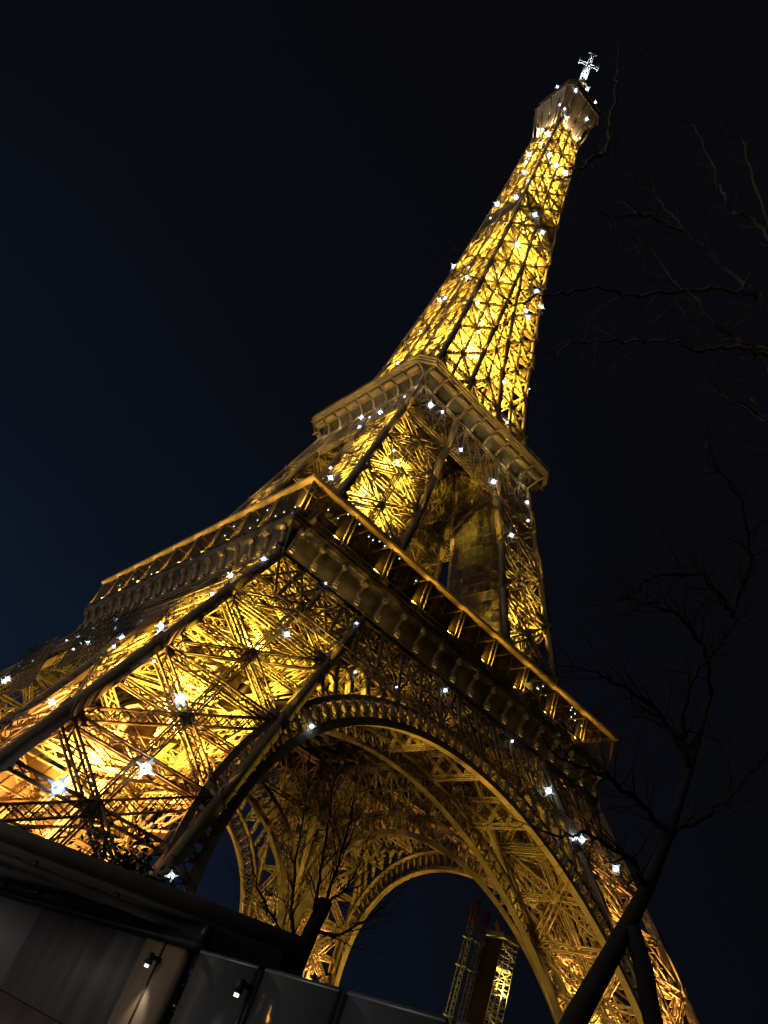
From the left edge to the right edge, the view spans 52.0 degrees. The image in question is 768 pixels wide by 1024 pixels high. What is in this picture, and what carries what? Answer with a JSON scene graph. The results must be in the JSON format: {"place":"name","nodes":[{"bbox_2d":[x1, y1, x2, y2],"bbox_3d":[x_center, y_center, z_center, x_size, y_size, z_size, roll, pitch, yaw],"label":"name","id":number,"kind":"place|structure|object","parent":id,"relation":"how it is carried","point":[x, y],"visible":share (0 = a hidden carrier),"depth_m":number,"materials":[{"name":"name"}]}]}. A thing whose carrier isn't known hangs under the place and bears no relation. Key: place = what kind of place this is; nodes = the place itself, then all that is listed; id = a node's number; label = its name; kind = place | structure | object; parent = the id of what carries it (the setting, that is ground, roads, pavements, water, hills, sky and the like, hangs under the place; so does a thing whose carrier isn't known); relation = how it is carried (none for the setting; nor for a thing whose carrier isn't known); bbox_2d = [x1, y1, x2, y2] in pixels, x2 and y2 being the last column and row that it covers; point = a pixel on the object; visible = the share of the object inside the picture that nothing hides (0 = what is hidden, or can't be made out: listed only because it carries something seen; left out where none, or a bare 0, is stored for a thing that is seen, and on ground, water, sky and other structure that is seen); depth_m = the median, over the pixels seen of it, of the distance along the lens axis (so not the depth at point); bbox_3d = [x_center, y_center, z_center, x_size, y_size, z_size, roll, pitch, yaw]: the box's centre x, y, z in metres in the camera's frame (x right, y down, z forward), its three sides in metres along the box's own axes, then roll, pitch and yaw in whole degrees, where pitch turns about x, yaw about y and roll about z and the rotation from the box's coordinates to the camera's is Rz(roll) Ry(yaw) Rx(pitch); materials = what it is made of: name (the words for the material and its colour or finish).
{"place":"outdoors","nodes":[
{"label":"outdoors","id":0,"kind":"place"},
{"bbox_2d":[0,0,767,1023],"label":"sky","id":1,"kind":"structure","parent":0,"point":[219,219],"materials":[{"name":"black"}]},
{"label":"ground","id":2,"kind":"structure","parent":0,"visible":0},
{"bbox_2d":[66,808,171,882],"bbox_3d":[-6.521,9.085,17.289,3.084,5.283,3.035,22,-35,3],"label":"leafy shrub","id":3,"kind":"object","parent":2,"relation":"on","point":[127,859],"visible":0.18,"depth_m":18.02,"materials":[{"name":"green plant"}]},
{"bbox_2d":[0,821,311,1023],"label":"kiosk","id":4,"kind":"object","parent":2,"relation":"on","point":[85,938],"visible":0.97,"depth_m":9.64,"materials":[{"name":"metal"}]},
{"bbox_2d":[147,855,213,1017],"bbox_3d":[-5.451,10.419,17.936,2.611,4.728,2.634,-4,-43,33],"label":"leafy shrub","id":5,"kind":"object","parent":2,"relation":"on","point":[167,883],"visible":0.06,"depth_m":19.00,"materials":[{"name":"green plant"}]},
{"bbox_2d":[166,960,269,1023],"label":"leafy shrub","id":6,"kind":"object","parent":2,"relation":"on","point":[182,1004],"visible":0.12,"depth_m":12.37,"materials":[{"name":"green plant"}]},
{"bbox_2d":[266,964,369,1023],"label":"leafy shrub","id":7,"kind":"object","parent":2,"relation":"on","point":[312,977],"visible":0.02,"depth_m":14.33,"materials":[{"name":"green plant"}]},
{"bbox_2d":[170,949,469,1023],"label":"glass fence","id":8,"kind":"object","parent":2,"relation":"on","point":[227,990],"visible":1,"depth_m":7.35,"materials":[{"name":"glass"}]},
{"bbox_2d":[209,679,439,976],"bbox_3d":[-1.838,10.135,21.713,7.459,11.871,4.332,42,-39,-24],"label":"bare tree","id":9,"kind":"object","parent":2,"relation":"on","point":[321,907],"visible":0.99,"depth_m":22.08,"materials":[{"name":"brown plant"}]},
{"bbox_2d":[0,52,700,1023],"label":"iron tower","id":10,"kind":"structure","parent":2,"relation":"on","point":[218,632],"depth_m":117.58,"materials":[{"name":"metal"}]},
{"bbox_2d":[442,899,480,1023],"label":"hoist mast","id":11,"kind":"object","parent":2,"relation":"on","point":[474,913],"visible":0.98,"depth_m":149.91,"materials":[{"name":"metal"}]},
{"bbox_2d":[455,910,491,1023],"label":"hoist mast","id":12,"kind":"object","parent":2,"relation":"on","point":[484,925],"visible":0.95,"depth_m":150.07,"materials":[{"name":"metal"}]},
{"bbox_2d":[464,920,519,1023],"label":"scaffold tower","id":13,"kind":"structure","parent":2,"relation":"on","point":[496,940],"depth_m":150.12,"materials":[{"name":"metal"}]},
{"bbox_2d":[427,29,767,514],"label":"bare tree","id":14,"kind":"object","parent":2,"relation":"on","point":[761,350],"visible":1,"depth_m":8.63,"materials":[{"name":"brown plant"}]},
{"bbox_2d":[486,385,767,1023],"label":"bare tree","id":15,"kind":"object","parent":2,"relation":"on","point":[591,989],"visible":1,"depth_m":10.48,"materials":[{"name":"brown plant"}]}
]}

